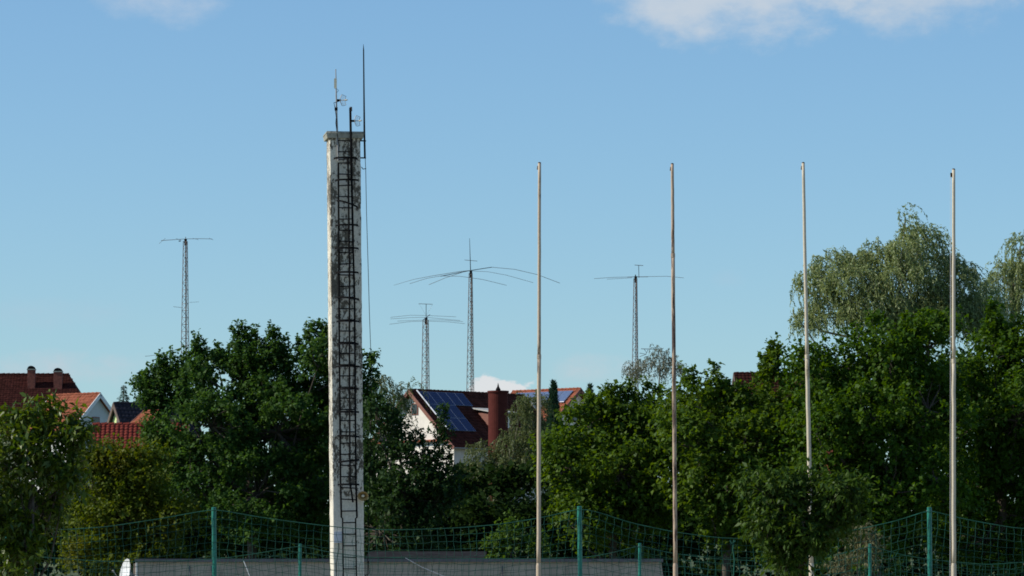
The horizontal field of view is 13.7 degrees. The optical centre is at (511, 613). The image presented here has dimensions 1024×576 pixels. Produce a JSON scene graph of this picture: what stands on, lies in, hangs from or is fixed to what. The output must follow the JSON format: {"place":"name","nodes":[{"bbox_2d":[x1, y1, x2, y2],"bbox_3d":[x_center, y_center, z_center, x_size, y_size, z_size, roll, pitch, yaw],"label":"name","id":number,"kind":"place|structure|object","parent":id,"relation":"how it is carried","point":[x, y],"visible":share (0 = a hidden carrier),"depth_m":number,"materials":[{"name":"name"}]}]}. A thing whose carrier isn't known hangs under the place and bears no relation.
{"place":"outdoors","nodes":[
{"label":"outdoors","id":0,"kind":"place"},
{"bbox_2d":[0,0,1023,510],"label":"sky","id":1,"kind":"structure","parent":0,"point":[127,127],"materials":[{"name":"blue"}]},
{"bbox_2d":[37,513,994,575],"bbox_3d":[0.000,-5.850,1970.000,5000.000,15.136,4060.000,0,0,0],"label":"ground","id":2,"kind":"structure","parent":0,"point":[76,573],"depth_m":248.92,"materials":[{"name":"green plant"}]},
{"bbox_2d":[0,366,80,499],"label":"house","id":3,"kind":"structure","parent":2,"relation":"on","point":[31,382],"depth_m":348.70,"materials":[{"name":"red tile"}]},
{"bbox_2d":[28,392,110,499],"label":"house","id":4,"kind":"structure","parent":2,"relation":"on","point":[98,409],"depth_m":320.28,"materials":[{"name":"orange tile"}]},
{"bbox_2d":[92,417,99,423],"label":"window","id":5,"kind":"structure","parent":4,"relation":"in","point":[97,419],"depth_m":319.98,"materials":[{"name":"grey glass"}]},
{"bbox_2d":[116,385,129,401],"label":"spruce tree","id":6,"kind":"object","parent":2,"relation":"on","point":[123,394],"visible":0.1,"depth_m":419.89,"materials":[{"name":"green plant"}]},
{"bbox_2d":[112,558,134,575],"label":"satellite dish","id":7,"kind":"object","parent":2,"relation":"on","point":[123,568],"visible":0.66,"depth_m":122.67,"materials":[{"name":"white metal"}]},
{"bbox_2d":[48,433,211,575],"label":"olive bush","id":8,"kind":"object","parent":2,"relation":"on","point":[124,499],"visible":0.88,"depth_m":127.47,"materials":[{"name":"green plant"}]},
{"bbox_2d":[92,422,189,498],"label":"house","id":9,"kind":"structure","parent":2,"relation":"on","point":[126,430],"depth_m":249.28,"materials":[{"name":"red tile"}]},
{"bbox_2d":[129,410,173,423],"bbox_3d":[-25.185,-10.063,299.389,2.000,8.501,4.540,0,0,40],"label":"house","id":10,"kind":"structure","parent":2,"relation":"on","point":[137,418],"depth_m":299.14,"materials":[{"name":"orange tile"}]},
{"bbox_2d":[107,401,201,484],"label":"house","id":11,"kind":"structure","parent":2,"relation":"on","point":[123,412],"depth_m":305.06,"materials":[{"name":"tile"}]},
{"bbox_2d":[160,237,212,355],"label":"lattice mast","id":12,"kind":"object","parent":2,"relation":"on","point":[185,243],"visible":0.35,"depth_m":499.96,"materials":[{"name":"metal"}]},
{"bbox_2d":[125,317,382,557],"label":"maple tree","id":13,"kind":"object","parent":2,"relation":"on","point":[266,406],"visible":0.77,"depth_m":148.90,"materials":[{"name":"green plant"}]},
{"bbox_2d":[133,558,662,575],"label":"flat building","id":14,"kind":"structure","parent":2,"relation":"on","point":[412,567],"depth_m":125.00,"materials":[{"name":"concrete"}]},
{"bbox_2d":[367,374,430,463],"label":"willow tree","id":15,"kind":"object","parent":2,"relation":"on","point":[406,409],"visible":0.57,"depth_m":259.77,"materials":[{"name":"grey plant"}]},
{"bbox_2d":[328,385,471,555],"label":"oak tree","id":16,"kind":"object","parent":2,"relation":"on","point":[434,489],"visible":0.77,"depth_m":144.74,"materials":[{"name":"green plant"}]},
{"bbox_2d":[366,551,485,557],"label":"shed","id":17,"kind":"structure","parent":2,"relation":"on","point":[442,554],"depth_m":136.16,"materials":[{"name":"metal"}]},
{"bbox_2d":[394,304,463,388],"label":"lattice mast","id":18,"kind":"object","parent":2,"relation":"on","point":[426,322],"visible":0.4,"depth_m":470.01,"materials":[{"name":"metal"}]},
{"bbox_2d":[372,384,545,500],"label":"house","id":19,"kind":"structure","parent":2,"relation":"on","point":[475,416],"depth_m":332.63,"materials":[{"name":"brown tile"}]},
{"bbox_2d":[411,403,417,414],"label":"window","id":20,"kind":"structure","parent":19,"relation":"in","point":[415,407],"depth_m":333.06,"materials":[{"name":"grey glass"}]},
{"bbox_2d":[396,238,558,391],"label":"lattice mast","id":21,"kind":"object","parent":2,"relation":"on","point":[471,305],"visible":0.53,"depth_m":500.01,"materials":[{"name":"metal"}]},
{"bbox_2d":[445,389,554,539],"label":"willow tree","id":22,"kind":"object","parent":2,"relation":"on","point":[514,453],"visible":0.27,"depth_m":229.58,"materials":[{"name":"green plant"}]},
{"bbox_2d":[0,373,1023,575],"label":"undergrowth","id":23,"kind":"object","parent":2,"relation":"on","point":[480,512],"visible":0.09,"depth_m":156.72,"materials":[{"name":"green plant"}]},
{"bbox_2d":[477,507,558,557],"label":"bush","id":24,"kind":"object","parent":2,"relation":"on","point":[496,550],"visible":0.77,"depth_m":130.91,"materials":[{"name":"green plant"}]},
{"bbox_2d":[511,387,584,425],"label":"house","id":25,"kind":"structure","parent":2,"relation":"on","point":[565,395],"depth_m":346.16,"materials":[{"name":"orange tile"}]},
{"bbox_2d":[545,379,561,438],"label":"cypress tree","id":26,"kind":"object","parent":2,"relation":"on","point":[553,396],"visible":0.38,"depth_m":289.78,"materials":[{"name":"green plant"}]},
{"bbox_2d":[587,383,594,392],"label":"cypress tree","id":27,"kind":"object","parent":2,"relation":"on","point":[590,386],"visible":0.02,"depth_m":289.92,"materials":[{"name":"green plant"}]},
{"bbox_2d":[526,374,701,557],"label":"maple tree","id":28,"kind":"object","parent":2,"relation":"on","point":[612,447],"visible":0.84,"depth_m":141.03,"materials":[{"name":"green plant"}]},
{"bbox_2d":[594,265,681,392],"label":"lattice mast","id":29,"kind":"object","parent":2,"relation":"on","point":[636,317],"visible":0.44,"depth_m":499.98,"materials":[{"name":"metal"}]},
{"bbox_2d":[621,344,688,409],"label":"birch tree","id":30,"kind":"object","parent":2,"relation":"on","point":[659,369],"visible":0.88,"depth_m":329.69,"materials":[{"name":"green plant"}]},
{"bbox_2d":[641,331,830,575],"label":"maple tree","id":31,"kind":"object","parent":2,"relation":"on","point":[740,426],"visible":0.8,"depth_m":139.15,"materials":[{"name":"green plant"}]},
{"bbox_2d":[732,372,803,401],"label":"house","id":32,"kind":"structure","parent":2,"relation":"on","point":[744,376],"depth_m":339.45,"materials":[{"name":"red tile"}]},
{"bbox_2d":[769,304,988,575],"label":"maple tree","id":33,"kind":"object","parent":2,"relation":"on","point":[909,382],"visible":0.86,"depth_m":137.33,"materials":[{"name":"green plant"}]},
{"bbox_2d":[788,202,1019,575],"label":"willow tree","id":34,"kind":"object","parent":2,"relation":"on","point":[912,267],"visible":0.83,"depth_m":199.19,"materials":[{"name":"green plant"}]},
{"bbox_2d":[914,292,1023,575],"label":"maple tree","id":35,"kind":"object","parent":2,"relation":"on","point":[998,444],"visible":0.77,"depth_m":142.57,"materials":[{"name":"green plant"}]},
{"bbox_2d":[958,232,1023,563],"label":"willow tree","id":36,"kind":"object","parent":2,"relation":"on","point":[1014,284],"visible":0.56,"depth_m":209.56,"materials":[{"name":"green plant"}]},
{"label":"yard","id":37,"kind":"structure","parent":0,"visible":0},
{"bbox_2d":[0,389,112,575],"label":"cherry tree","id":38,"kind":"object","parent":37,"relation":"on","point":[21,544],"visible":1,"depth_m":74.76,"materials":[{"name":"green plant"}]},
{"bbox_2d":[212,507,216,575],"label":"net post","id":39,"kind":"object","parent":37,"relation":"on","point":[214,559],"visible":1,"depth_m":84.96,"materials":[{"name":"green metal"}]},
{"bbox_2d":[31,509,1023,575],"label":"ball net","id":40,"kind":"object","parent":39,"relation":"hanging from","point":[484,540],"visible":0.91,"depth_m":84.89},
{"bbox_2d":[298,544,301,575],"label":"net post","id":41,"kind":"object","parent":37,"relation":"on","point":[300,558],"visible":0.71,"depth_m":104.96,"materials":[{"name":"green metal"}]},
{"bbox_2d":[23,546,1023,575],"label":"ball net","id":42,"kind":"object","parent":41,"relation":"hanging from","point":[870,571],"visible":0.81,"depth_m":104.89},
{"bbox_2d":[323,108,368,575],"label":"concrete tower","id":43,"kind":"structure","parent":37,"relation":"on","point":[345,330],"depth_m":113.18,"materials":[{"name":"white paint"}]},
{"bbox_2d":[334,532,341,573],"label":"junction box","id":44,"kind":"object","parent":43,"relation":"attached to","point":[338,536],"visible":0.83,"depth_m":113.06,"materials":[{"name":"grey plastic"}]},
{"bbox_2d":[334,69,346,160],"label":"antenna pole","id":45,"kind":"object","parent":43,"relation":"attached to","point":[337,100],"visible":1,"depth_m":113.09,"materials":[{"name":"metal"}]},
{"bbox_2d":[350,107,361,125],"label":"grid antenna","id":46,"kind":"object","parent":43,"relation":"attached to","point":[359,120],"visible":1,"depth_m":113.04,"materials":[{"name":"metal"}]},
{"bbox_2d":[357,491,367,500],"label":"loudspeaker","id":47,"kind":"object","parent":43,"relation":"attached to","point":[362,496],"visible":1,"depth_m":113.08,"materials":[{"name":"paint"}]},
{"bbox_2d":[360,44,365,168],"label":"lightning rod","id":48,"kind":"object","parent":43,"relation":"attached to","point":[364,141],"visible":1,"depth_m":113.46,"materials":[{"name":"metal"}]},
{"bbox_2d":[365,159,371,575],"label":"down cable","id":49,"kind":"object","parent":48,"relation":"hanging from","point":[371,365],"visible":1,"depth_m":113.48,"materials":[{"name":"metal"}]},
{"bbox_2d":[536,162,540,575],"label":"flagpole","id":50,"kind":"object","parent":37,"relation":"on","point":[538,568],"visible":1,"depth_m":79.97,"materials":[{"name":"white metal"}]},
{"bbox_2d":[577,506,581,575],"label":"net post","id":51,"kind":"object","parent":37,"relation":"on","point":[579,526],"visible":1,"depth_m":84.96,"materials":[{"name":"green metal"}]},
{"bbox_2d":[638,543,640,575],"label":"net post","id":52,"kind":"object","parent":37,"relation":"on","point":[639,560],"visible":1,"depth_m":104.96,"materials":[{"name":"green metal"}]},
{"bbox_2d":[670,163,677,575],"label":"flagpole","id":53,"kind":"object","parent":37,"relation":"on","point":[675,568],"visible":1,"depth_m":79.97,"materials":[{"name":"white metal"}]},
{"bbox_2d":[717,446,878,575],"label":"cherry tree","id":54,"kind":"object","parent":37,"relation":"on","point":[796,528],"visible":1,"depth_m":73.78,"materials":[{"name":"green plant"}]},
{"bbox_2d":[801,162,813,575],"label":"flagpole","id":55,"kind":"object","parent":37,"relation":"on","point":[808,419],"visible":0.8,"depth_m":79.97,"materials":[{"name":"white metal"}]},
{"bbox_2d":[819,522,896,575],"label":"bush","id":56,"kind":"object","parent":37,"relation":"on","point":[850,556],"visible":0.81,"depth_m":117.98,"materials":[{"name":"green plant"}]},
{"bbox_2d":[868,544,871,575],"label":"net post","id":57,"kind":"object","parent":37,"relation":"on","point":[869,551],"visible":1,"depth_m":104.96,"materials":[{"name":"green metal"}]},
{"bbox_2d":[926,507,931,575],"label":"net post","id":58,"kind":"object","parent":37,"relation":"on","point":[929,543],"visible":1,"depth_m":84.96,"materials":[{"name":"green metal"}]},
{"bbox_2d":[950,168,955,575],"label":"flagpole","id":59,"kind":"object","parent":37,"relation":"on","point":[953,394],"visible":1,"depth_m":79.97,"materials":[{"name":"white metal"}]}
]}

